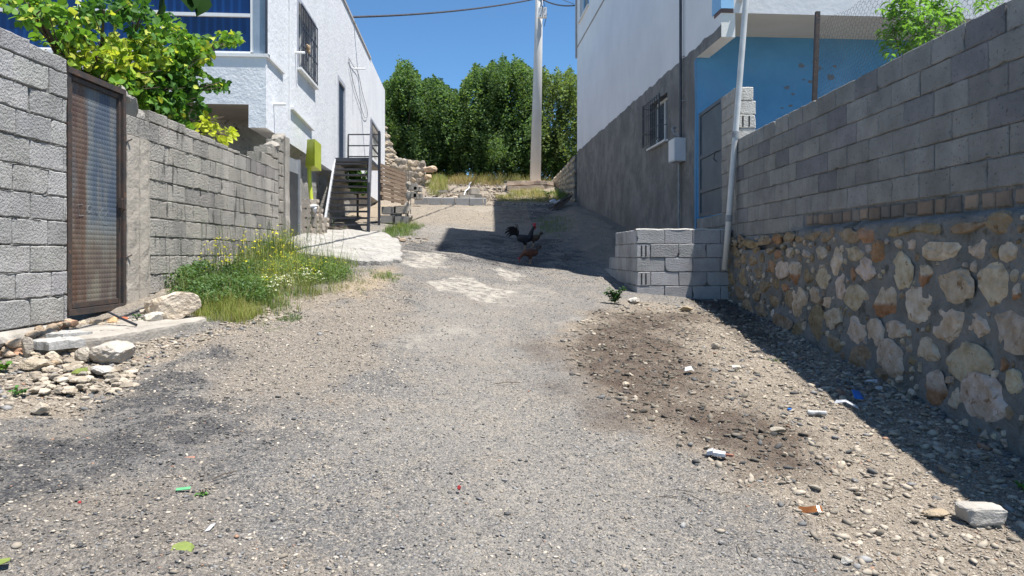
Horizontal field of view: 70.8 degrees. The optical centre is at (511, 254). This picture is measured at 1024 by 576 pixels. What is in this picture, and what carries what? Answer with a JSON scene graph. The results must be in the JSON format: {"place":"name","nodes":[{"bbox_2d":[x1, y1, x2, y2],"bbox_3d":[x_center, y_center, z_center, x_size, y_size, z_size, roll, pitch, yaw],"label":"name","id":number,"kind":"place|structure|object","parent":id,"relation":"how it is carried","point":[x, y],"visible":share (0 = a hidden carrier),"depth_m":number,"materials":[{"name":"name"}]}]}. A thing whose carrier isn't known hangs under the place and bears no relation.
{"place":"outdoors","nodes":[
{"label":"outdoors","id":0,"kind":"place"},
{"bbox_2d":[156,0,211,16],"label":"leaf sprig","id":1,"kind":"object","parent":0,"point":[199,7],"visible":1,"depth_m":1.27,"materials":[{"name":"green plant"}]},
{"bbox_2d":[154,227,358,315],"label":"grass","id":2,"kind":"structure","parent":0,"point":[293,284],"depth_m":8.01,"materials":[{"name":"plant"}]},
{"bbox_2d":[226,222,303,261],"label":"grass","id":3,"kind":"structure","parent":0,"point":[257,246],"depth_m":9.97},
{"bbox_2d":[264,313,301,331],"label":"grass","id":4,"kind":"structure","parent":0,"point":[292,319],"depth_m":6.67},
{"bbox_2d":[218,267,379,326],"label":"grass","id":5,"kind":"structure","parent":0,"point":[299,296],"depth_m":7.67,"materials":[{"name":"plant"}]},
{"bbox_2d":[286,229,402,265],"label":"pavement","id":6,"kind":"structure","parent":0,"point":[376,248],"depth_m":11.65,"materials":[{"name":"concrete"}]},
{"bbox_2d":[372,269,401,281],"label":"grass","id":7,"kind":"structure","parent":0,"point":[387,275],"depth_m":9.36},
{"bbox_2d":[346,0,576,178],"label":"sky","id":8,"kind":"structure","parent":0,"point":[445,45],"materials":[{"name":"blue"}]},
{"bbox_2d":[0,180,1023,575],"bbox_3d":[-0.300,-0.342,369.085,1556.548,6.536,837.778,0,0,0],"label":"ground","id":9,"kind":"structure","parent":0,"point":[590,238],"depth_m":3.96,"materials":[{"name":"gravel"}]},
{"bbox_2d":[0,361,11,369],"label":"weed plant","id":10,"kind":"object","parent":9,"relation":"on","point":[3,367],"visible":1,"depth_m":4.67,"materials":[{"name":"green plant"}]},
{"bbox_2d":[7,385,27,394],"bbox_3d":[-2.931,0.803,4.266,0.144,0.059,0.080,0,0,0],"label":"weed plant","id":11,"kind":"object","parent":9,"relation":"on","point":[16,391],"visible":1,"depth_m":4.26,"materials":[{"name":"green plant"}]},
{"bbox_2d":[21,336,33,357],"bbox_3d":[-3.376,0.649,5.020,0.073,0.161,0.072,0,0,-39],"label":"rock","id":12,"kind":"object","parent":9,"relation":"on","point":[27,345],"visible":0.95,"depth_m":5.00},
{"bbox_2d":[0,28,67,349],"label":"block wall","id":13,"kind":"structure","parent":9,"relation":"on","point":[33,193],"depth_m":5.40,"materials":[{"name":"concrete"}]},
{"bbox_2d":[65,66,132,315],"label":"metal gate","id":14,"kind":"structure","parent":13,"relation":"attached to","point":[95,147],"depth_m":6.27,"materials":[{"name":"metal"}]},
{"bbox_2d":[19,358,55,370],"bbox_3d":[-3.147,0.725,4.763,0.210,0.076,0.178,0,0,0],"label":"rock","id":15,"kind":"object","parent":9,"relation":"on","point":[32,364],"visible":0.94,"depth_m":4.71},
{"bbox_2d":[30,403,50,413],"bbox_3d":[-2.617,0.854,3.995,0.103,0.060,0.064,0,0,-10],"label":"rock","id":16,"kind":"object","parent":9,"relation":"on","point":[40,408],"visible":1,"depth_m":3.98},
{"bbox_2d":[44,351,59,358],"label":"rock","id":17,"kind":"object","parent":9,"relation":"on","point":[50,354],"visible":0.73,"depth_m":4.93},
{"bbox_2d":[74,347,88,360],"bbox_3d":[-2.962,0.688,4.979,0.099,0.105,0.082,0,0,0],"label":"rock","id":18,"kind":"object","parent":9,"relation":"on","point":[81,354],"visible":0.96,"depth_m":4.95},
{"bbox_2d":[90,366,112,374],"bbox_3d":[-2.704,0.760,4.738,0.157,0.061,0.136,0,0,0],"label":"rock","id":19,"kind":"object","parent":9,"relation":"on","point":[98,370],"visible":0.94,"depth_m":4.69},
{"bbox_2d":[89,340,135,363],"bbox_3d":[-2.830,0.685,5.058,0.290,0.164,0.255,0,0,0],"label":"rock","id":20,"kind":"object","parent":9,"relation":"on","point":[117,351],"visible":0.98,"depth_m":4.97,"materials":[{"name":"stone"}]},
{"bbox_2d":[33,316,206,352],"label":"gate slab","id":21,"kind":"structure","parent":9,"relation":"on","point":[89,336],"depth_m":5.55,"materials":[{"name":"concrete"}]},
{"bbox_2d":[103,316,117,322],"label":"rock","id":22,"kind":"object","parent":21,"relation":"on","point":[114,319],"visible":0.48,"depth_m":6.05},
{"bbox_2d":[108,311,137,325],"bbox_3d":[-3.150,0.518,5.828,0.345,0.110,0.028,0,0,27],"label":"hose piece","id":23,"kind":"object","parent":21,"relation":"on","point":[124,319],"visible":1,"depth_m":5.82,"materials":[{"name":"black rubber"}]},
{"bbox_2d":[143,311,162,320],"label":"boulder","id":24,"kind":"object","parent":21,"relation":"on","point":[154,316],"visible":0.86,"depth_m":6.13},
{"bbox_2d":[0,0,244,147],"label":"fruit tree","id":25,"kind":"object","parent":9,"relation":"on","point":[152,75],"visible":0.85,"depth_m":7.35,"materials":[{"name":"green plant"}]},
{"bbox_2d":[112,85,149,303],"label":"gate column","id":26,"kind":"structure","parent":9,"relation":"on","point":[137,211],"depth_m":6.87,"materials":[{"name":"concrete"}]},
{"bbox_2d":[144,292,200,319],"bbox_3d":[-2.984,0.469,6.330,0.441,0.296,0.293,0,0,-36],"label":"boulder","id":27,"kind":"object","parent":9,"relation":"on","point":[176,305],"visible":0.86,"depth_m":6.22,"materials":[{"name":"stone"}]},
{"bbox_2d":[171,541,194,551],"bbox_3d":[-1.226,1.094,2.679,0.080,0.033,0.061,0,0,0],"label":"fallen leaf","id":28,"kind":"object","parent":9,"relation":"on","point":[185,545],"visible":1,"depth_m":2.69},
{"bbox_2d":[0,0,384,233],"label":"house","id":29,"kind":"structure","parent":9,"relation":"on","point":[284,81],"depth_m":13.02,"materials":[{"name":"white paint"}]},
{"bbox_2d":[0,0,284,73],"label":"corner window","id":30,"kind":"structure","parent":29,"relation":"in","point":[249,17],"depth_m":10.98,"materials":[{"name":"white paint"}]},
{"bbox_2d":[297,0,318,89],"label":"window","id":31,"kind":"structure","parent":29,"relation":"in","point":[304,30],"depth_m":13.83,"materials":[{"name":"white paint"}]},
{"bbox_2d":[338,75,345,157],"bbox_3d":[-4.243,-3.295,17.919,0.108,2.090,1.107,0,0,0],"label":"door","id":32,"kind":"structure","parent":29,"relation":"in","point":[341,91],"depth_m":18.04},
{"bbox_2d":[349,59,367,117],"bbox_3d":[-4.423,-4.700,20.825,0.014,1.017,3.876,0,0,-4],"label":"hanging wire","id":33,"kind":"object","parent":29,"relation":"attached to","point":[361,89],"visible":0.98,"depth_m":20.91,"materials":[{"name":"metal"}]},
{"bbox_2d":[370,117,380,161],"bbox_3d":[-4.838,-3.920,25.243,0.375,1.240,3.051,0,0,0],"label":"window","id":34,"kind":"structure","parent":29,"relation":"in","point":[374,132],"depth_m":25.97,"materials":[{"name":"white paint"}]},
{"bbox_2d":[142,110,278,294],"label":"block wall","id":35,"kind":"structure","parent":9,"relation":"on","point":[199,183],"depth_m":8.27,"materials":[{"name":"concrete"}]},
{"bbox_2d":[164,255,273,312],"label":"weeds","id":36,"kind":"object","parent":9,"relation":"on","point":[205,267],"visible":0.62,"depth_m":7.38,"materials":[{"name":"green plant"}]},
{"bbox_2d":[188,291,264,323],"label":"grass","id":37,"kind":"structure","parent":9,"relation":"on","point":[228,309],"depth_m":6.57,"materials":[{"name":"plant"}]},
{"bbox_2d":[200,225,300,281],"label":"flower stems","id":38,"kind":"object","parent":9,"relation":"on","point":[215,266],"visible":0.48,"depth_m":8.08,"materials":[{"name":"green plant"}]},
{"bbox_2d":[199,224,299,270],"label":"yellow flowers","id":39,"kind":"object","parent":38,"relation":"in","point":[251,247],"visible":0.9,"depth_m":8.55,"materials":[{"name":"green plant"}]},
{"bbox_2d":[247,133,289,241],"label":"end pillar","id":40,"kind":"structure","parent":9,"relation":"on","point":[273,151],"depth_m":11.24,"materials":[{"name":"concrete"}]},
{"bbox_2d":[289,157,299,235],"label":"corrugated gate","id":41,"kind":"structure","parent":40,"relation":"attached to","point":[294,182],"depth_m":12.12,"materials":[{"name":"metal"}]},
{"bbox_2d":[197,207,344,272],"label":"wild stalks","id":42,"kind":"object","parent":9,"relation":"on","point":[307,246],"visible":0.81,"depth_m":8.87,"materials":[{"name":"green plant"}]},
{"bbox_2d":[1,182,554,393],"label":"rubble","id":43,"kind":"object","parent":9,"relation":"on","point":[113,376],"visible":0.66,"depth_m":4.71,"materials":[{"name":"stone"}]},
{"bbox_2d":[71,367,87,373],"bbox_3d":[-2.812,0.752,4.674,0.110,0.041,0.051,0,0,-16],"label":"fallen leaf","id":44,"kind":"object","parent":43,"relation":"on","point":[77,371],"visible":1,"depth_m":4.67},
{"bbox_2d":[262,266,322,290],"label":"white flowers","id":45,"kind":"object","parent":9,"relation":"on","point":[287,278],"visible":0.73,"depth_m":7.77,"materials":[{"name":"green plant"}]},
{"bbox_2d":[236,250,355,304],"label":"weeds","id":46,"kind":"object","parent":9,"relation":"on","point":[331,269],"visible":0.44,"depth_m":8.61,"materials":[{"name":"green plant"}]},
{"bbox_2d":[263,247,347,294],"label":"flower stems","id":47,"kind":"object","parent":9,"relation":"on","point":[302,269],"visible":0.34,"depth_m":8.55,"materials":[{"name":"green plant"}]},
{"bbox_2d":[262,246,345,282],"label":"yellow flowers","id":48,"kind":"object","parent":47,"relation":"attached to","point":[293,267],"visible":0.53,"depth_m":8.55,"materials":[{"name":"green plant"}]},
{"bbox_2d":[305,139,320,227],"bbox_3d":[-3.629,-1.182,13.150,0.215,1.764,0.882,0,0,-5],"label":"meter box","id":49,"kind":"object","parent":9,"relation":"on","point":[313,156],"visible":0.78,"depth_m":12.92,"materials":[{"name":"paint"}]},
{"bbox_2d":[306,142,313,163],"bbox_3d":[-3.602,-1.812,12.828,0.257,0.401,0.008,0,0,44],"label":"door","id":50,"kind":"structure","parent":49,"relation":"in","point":[310,148],"depth_m":12.80,"materials":[{"name":"paint"}]},
{"bbox_2d":[302,199,328,234],"bbox_3d":[-3.556,-0.652,13.046,0.340,0.677,0.601,0,0,0],"label":"paver stack","id":51,"kind":"object","parent":9,"relation":"on","point":[308,212],"visible":0.81,"depth_m":12.85,"materials":[{"name":"stone"}]},
{"bbox_2d":[324,120,380,231],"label":"metal staircase","id":52,"kind":"structure","parent":9,"relation":"on","point":[369,165],"depth_m":16.45,"materials":[{"name":"metal"}]},
{"bbox_2d":[345,171,366,216],"bbox_3d":[-4.040,-1.483,18.796,0.701,1.766,1.183,0,0,-16],"label":"shrub","id":53,"kind":"object","parent":9,"relation":"on","point":[357,183],"visible":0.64,"depth_m":18.71,"materials":[{"name":"green plant"}]},
{"bbox_2d":[385,126,397,169],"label":"stone wall","id":54,"kind":"structure","parent":9,"relation":"on","point":[390,155],"depth_m":28.59,"materials":[{"name":"stone"}]},
{"bbox_2d":[381,181,412,223],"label":"rubble pier","id":55,"kind":"structure","parent":9,"relation":"on","point":[395,215],"depth_m":17.20,"materials":[{"name":"concrete"}]},
{"bbox_2d":[380,163,406,204],"bbox_3d":[-2.953,-1.707,17.560,0.150,0.901,1.395,0,0,19],"label":"wooden pallet","id":56,"kind":"object","parent":55,"relation":"on","point":[391,171],"visible":0.91,"depth_m":17.54,"materials":[{"name":"brown wood"}]},
{"bbox_2d":[382,220,424,236],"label":"grass","id":57,"kind":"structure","parent":9,"relation":"on","point":[399,227],"depth_m":16.08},
{"bbox_2d":[382,55,434,179],"bbox_3d":[-5.337,-6.413,34.434,4.475,7.112,9.469,0,0,0],"label":"tree","id":58,"kind":"object","parent":9,"relation":"on","point":[394,89],"visible":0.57,"depth_m":32.21,"materials":[{"name":"green plant"}]},
{"bbox_2d":[405,170,411,215],"bbox_3d":[-2.633,-1.469,18.323,0.165,1.373,0.066,0,0,0],"label":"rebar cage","id":59,"kind":"object","parent":9,"relation":"on","point":[409,186],"visible":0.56,"depth_m":18.29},
{"bbox_2d":[391,157,426,184],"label":"stone wall","id":60,"kind":"structure","parent":9,"relation":"on","point":[416,168],"depth_m":28.56,"materials":[{"name":"stone"}]},
{"bbox_2d":[424,166,436,172],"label":"rock","id":61,"kind":"object","parent":60,"relation":"on","point":[430,169],"visible":1,"depth_m":28.34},
{"bbox_2d":[397,183,422,199],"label":"cinder blocks","id":62,"kind":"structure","parent":9,"relation":"on","point":[416,189],"depth_m":24.40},
{"bbox_2d":[414,197,427,204],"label":"kerb block","id":63,"kind":"structure","parent":9,"relation":"on","point":[423,201],"depth_m":25.35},
{"bbox_2d":[428,197,441,204],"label":"kerb block","id":64,"kind":"structure","parent":9,"relation":"on","point":[434,200],"depth_m":25.35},
{"bbox_2d":[396,62,477,177],"bbox_3d":[-3.648,-6.059,34.051,4.225,6.422,8.211,0,0,0],"label":"tree","id":65,"kind":"object","parent":9,"relation":"on","point":[430,132],"visible":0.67,"depth_m":32.31,"materials":[{"name":"green plant"}]},
{"bbox_2d":[425,173,450,196],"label":"grass","id":66,"kind":"structure","parent":9,"relation":"on","point":[439,181],"depth_m":27.96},
{"bbox_2d":[442,198,454,204],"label":"kerb block","id":67,"kind":"structure","parent":9,"relation":"on","point":[448,201],"depth_m":25.35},
{"bbox_2d":[456,198,468,204],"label":"kerb block","id":68,"kind":"structure","parent":9,"relation":"on","point":[462,201],"depth_m":25.35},
{"bbox_2d":[458,195,474,198],"bbox_3d":[-1.621,-2.051,25.600,0.550,0.120,0.300,0,0,-17],"label":"concrete slab piece","id":69,"kind":"object","parent":68,"relation":"on","point":[466,196],"visible":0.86,"depth_m":25.46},
{"bbox_2d":[466,194,482,197],"bbox_3d":[-1.363,-2.123,26.100,0.600,0.100,0.300,0,0,6],"label":"concrete slab piece","id":70,"kind":"object","parent":9,"relation":"on","point":[478,195],"visible":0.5,"depth_m":25.94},
{"bbox_2d":[468,188,479,193],"bbox_3d":[-1.388,-2.306,26.300,0.340,0.200,0.250,0,0,-29],"label":"concrete block piece","id":71,"kind":"object","parent":70,"relation":"on","point":[473,191],"visible":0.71,"depth_m":26.19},
{"bbox_2d":[447,171,503,185],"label":"grass","id":72,"kind":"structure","parent":9,"relation":"on","point":[459,180],"depth_m":29.13,"materials":[{"name":"plant"}]},
{"bbox_2d":[433,53,518,179],"bbox_3d":[-1.730,-6.386,34.605,4.203,7.066,8.520,0,0,0],"label":"tree","id":73,"kind":"object","parent":9,"relation":"on","point":[477,115],"visible":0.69,"depth_m":32.52,"materials":[{"name":"green plant"}]},
{"bbox_2d":[470,198,482,205],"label":"kerb block","id":74,"kind":"structure","parent":9,"relation":"on","point":[476,201],"depth_m":25.35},
{"bbox_2d":[385,139,576,180],"bbox_3d":[-1.465,-4.093,33.239,11.040,2.522,2.830,0,0,0],"label":"shrub","id":75,"kind":"object","parent":9,"relation":"on","point":[557,164],"visible":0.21,"depth_m":32.89,"materials":[{"name":"green plant"}]},
{"bbox_2d":[464,54,554,180],"bbox_3d":[-0.101,-6.406,34.189,4.621,7.112,7.981,0,0,0],"label":"tree","id":76,"kind":"object","parent":9,"relation":"on","point":[511,124],"visible":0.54,"depth_m":32.96,"materials":[{"name":"green plant"}]},
{"bbox_2d":[472,172,551,184],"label":"grass","id":77,"kind":"structure","parent":9,"relation":"on","point":[515,179],"depth_m":29.74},
{"bbox_2d":[505,223,535,248],"bbox_3d":[0.182,-0.374,15.023,0.695,0.577,0.214,0,0,16],"label":"rooster","id":78,"kind":"object","parent":9,"relation":"on","point":[522,238],"visible":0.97,"depth_m":14.95},
{"bbox_2d":[494,186,559,201],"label":"grass","id":79,"kind":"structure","parent":9,"relation":"on","point":[537,192],"depth_m":26.77,"materials":[{"name":"plant"}]},
{"bbox_2d":[518,244,541,263],"bbox_3d":[0.318,-0.009,13.036,0.484,0.360,0.178,0,0,-18],"label":"hen","id":80,"kind":"object","parent":9,"relation":"on","point":[530,253],"visible":1,"depth_m":12.97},
{"bbox_2d":[507,180,553,191],"bbox_3d":[0.721,-2.559,28.780,1.817,0.775,1.640,0,0,0],"label":"broken slab","id":81,"kind":"object","parent":9,"relation":"on","point":[531,185],"depth_m":28.09,"materials":[{"name":"beige concrete"}]},
{"bbox_2d":[531,231,542,246],"bbox_3d":[0.453,-0.335,15.498,0.457,0.339,0.171,0,0,0],"label":"hen","id":82,"kind":"object","parent":9,"relation":"on","point":[535,238],"visible":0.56,"depth_m":15.44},
{"bbox_2d":[530,0,546,180],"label":"utility pole","id":83,"kind":"object","parent":9,"relation":"on","point":[535,159],"visible":0.92,"depth_m":28.84,"materials":[{"name":"concrete"}]},
{"bbox_2d":[353,0,530,17],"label":"overhead cable","id":84,"kind":"object","parent":83,"relation":"attached to","point":[390,15],"visible":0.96,"depth_m":22.91,"materials":[{"name":"metal"}]},
{"bbox_2d":[87,358,997,564],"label":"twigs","id":85,"kind":"object","parent":9,"relation":"on","point":[742,492],"visible":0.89,"depth_m":3.50,"materials":[{"name":"wood"}]},
{"bbox_2d":[511,60,576,179],"bbox_3d":[2.068,-6.369,34.520,4.906,7.003,8.296,0,0,0],"label":"tree","id":86,"kind":"object","parent":9,"relation":"on","point":[558,91],"visible":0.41,"depth_m":33.19,"materials":[{"name":"green plant"}]},
{"bbox_2d":[531,212,575,237],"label":"grass","id":87,"kind":"structure","parent":9,"relation":"on","point":[541,227],"depth_m":18.49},
{"bbox_2d":[550,186,568,198],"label":"grass","id":88,"kind":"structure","parent":9,"relation":"on","point":[558,193],"depth_m":26.90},
{"bbox_2d":[548,192,572,210],"bbox_3d":[1.623,-1.806,24.261,0.482,0.866,3.095,0,0,16],"label":"brushwood","id":89,"kind":"object","parent":9,"relation":"on","point":[561,202],"visible":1,"depth_m":24.20,"materials":[{"name":"brown plant"}]},
{"bbox_2d":[552,155,576,201],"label":"stone wall","id":90,"kind":"structure","parent":9,"relation":"on","point":[564,178],"depth_m":26.47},
{"bbox_2d":[604,286,626,302],"bbox_3d":[1.315,0.509,9.195,0.302,0.221,0.119,0,0,0],"label":"weed plant","id":91,"kind":"object","parent":9,"relation":"on","point":[614,296],"visible":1,"depth_m":9.19,"materials":[{"name":"green plant"}]},
{"bbox_2d":[627,297,639,302],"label":"rock","id":92,"kind":"object","parent":9,"relation":"on","point":[634,300],"visible":1,"depth_m":9.35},
{"bbox_2d":[604,228,730,298],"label":"block wall","id":93,"kind":"structure","parent":9,"relation":"on","point":[684,262],"depth_m":10.40,"materials":[{"name":"concrete"}]},
{"bbox_2d":[679,306,692,310],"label":"rock","id":94,"kind":"object","parent":9,"relation":"on","point":[685,308],"visible":1,"depth_m":8.98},
{"bbox_2d":[711,343,720,348],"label":"rock","id":95,"kind":"object","parent":9,"relation":"on","point":[715,345],"visible":1,"depth_m":6.78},
{"bbox_2d":[707,448,725,456],"bbox_3d":[1.141,1.103,4.019,0.100,0.032,0.055,0,0,24],"label":"paper box","id":96,"kind":"object","parent":9,"relation":"on","point":[717,453],"visible":1,"depth_m":4.00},
{"bbox_2d":[697,212,735,242],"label":"wall","id":97,"kind":"structure","parent":9,"relation":"on","point":[712,222],"depth_m":11.33,"materials":[{"name":"concrete"}]},
{"bbox_2d":[699,96,722,216],"bbox_3d":[3.210,-1.530,11.700,0.120,1.780,1.360,0,0,0],"label":"steel door","id":98,"kind":"structure","parent":97,"relation":"on","point":[710,159],"depth_m":11.72,"materials":[{"name":"metal"}]},
{"bbox_2d":[721,87,755,225],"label":"gate pillar","id":99,"kind":"structure","parent":97,"relation":"on","point":[747,123],"depth_m":10.54,"materials":[{"name":"concrete"}]},
{"bbox_2d":[769,427,786,432],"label":"rock","id":100,"kind":"object","parent":9,"relation":"on","point":[779,429],"visible":0.99,"depth_m":4.46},
{"bbox_2d":[575,0,1007,230],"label":"house","id":101,"kind":"structure","parent":9,"relation":"on","point":[627,54],"depth_m":13.71,"materials":[{"name":"paint"}]},
{"bbox_2d":[577,0,588,23],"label":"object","id":102,"kind":"structure","parent":101,"relation":"in","point":[586,2],"depth_m":24.02,"materials":[{"name":"paint"}]},
{"bbox_2d":[642,93,667,150],"bbox_3d":[3.031,-2.730,14.896,0.444,0.980,1.411,0,0,0],"label":"window","id":103,"kind":"structure","parent":101,"relation":"in","point":[661,108],"depth_m":14.92,"materials":[{"name":"white paint"}]},
{"bbox_2d":[668,0,685,228],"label":"meter box","id":104,"kind":"object","parent":101,"relation":"attached to","point":[676,149],"visible":0.95,"depth_m":13.18,"materials":[{"name":"paint"}]},
{"bbox_2d":[668,139,674,161],"bbox_3d":[2.938,-1.919,13.268,0.012,0.380,0.340,0,0,-4],"label":"door","id":105,"kind":"structure","parent":104,"relation":"in","point":[671,144],"depth_m":13.24,"materials":[{"name":"white paint"}]},
{"bbox_2d":[798,506,822,512],"bbox_3d":[1.396,1.192,3.368,0.110,0.040,0.035,0,0,25],"label":"broken bottle","id":106,"kind":"object","parent":9,"relation":"on","point":[809,509],"visible":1,"depth_m":3.36,"materials":[{"name":"orange glass"}]},
{"bbox_2d":[807,410,826,415],"bbox_3d":[2.054,1.070,4.854,0.124,0.042,0.040,0,0,15],"label":"crushed can","id":107,"kind":"object","parent":9,"relation":"on","point":[814,412],"visible":1,"depth_m":4.84,"materials":[{"name":"metal"}]},
{"bbox_2d":[834,399,858,408],"bbox_3d":[2.345,1.046,5.049,0.159,0.061,0.022,0,0,25],"label":"plastic scrap","id":108,"kind":"object","parent":9,"relation":"on","point":[845,401],"visible":1,"depth_m":5.05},
{"bbox_2d":[841,556,852,564],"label":"rock","id":109,"kind":"object","parent":9,"relation":"on","point":[845,560],"visible":1,"depth_m":2.92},
{"bbox_2d":[851,389,863,399],"bbox_3d":[2.539,1.029,5.287,0.084,0.075,0.095,0,0,32],"label":"plastic scrap","id":110,"kind":"object","parent":9,"relation":"on","point":[857,394],"visible":1,"depth_m":5.28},
{"bbox_2d":[727,0,1023,459],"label":"boundary wall","id":111,"kind":"structure","parent":9,"relation":"on","point":[880,222],"depth_m":5.67,"materials":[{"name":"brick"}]},
{"bbox_2d":[722,0,748,269],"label":"drain pipe","id":112,"kind":"object","parent":111,"relation":"attached to","point":[732,171],"visible":0.98,"depth_m":10.16,"materials":[{"name":"plastic"}]},
{"bbox_2d":[812,0,1008,100],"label":"wire fence","id":113,"kind":"object","parent":111,"relation":"on","point":[816,47],"visible":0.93,"depth_m":7.17,"materials":[{"name":"metal"}]},
{"bbox_2d":[922,508,949,517],"bbox_3d":[2.007,1.227,3.417,0.117,0.041,0.086,0,0,0],"label":"rock","id":114,"kind":"object","parent":9,"relation":"on","point":[939,512],"visible":1,"depth_m":3.40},
{"bbox_2d":[873,0,1003,61],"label":"tree","id":115,"kind":"object","parent":9,"relation":"on","point":[922,30],"visible":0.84,"depth_m":6.41,"materials":[{"name":"green plant"}]},
{"bbox_2d":[954,501,1007,525],"bbox_3d":[2.199,1.214,3.383,0.202,0.090,0.120,0,0,0],"label":"block fragment","id":116,"kind":"object","parent":9,"relation":"on","point":[980,513],"visible":1,"depth_m":3.33,"materials":[{"name":"concrete"}]},
{"bbox_2d":[990,431,1001,441],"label":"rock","id":117,"kind":"object","parent":9,"relation":"on","point":[998,435],"visible":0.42,"depth_m":4.49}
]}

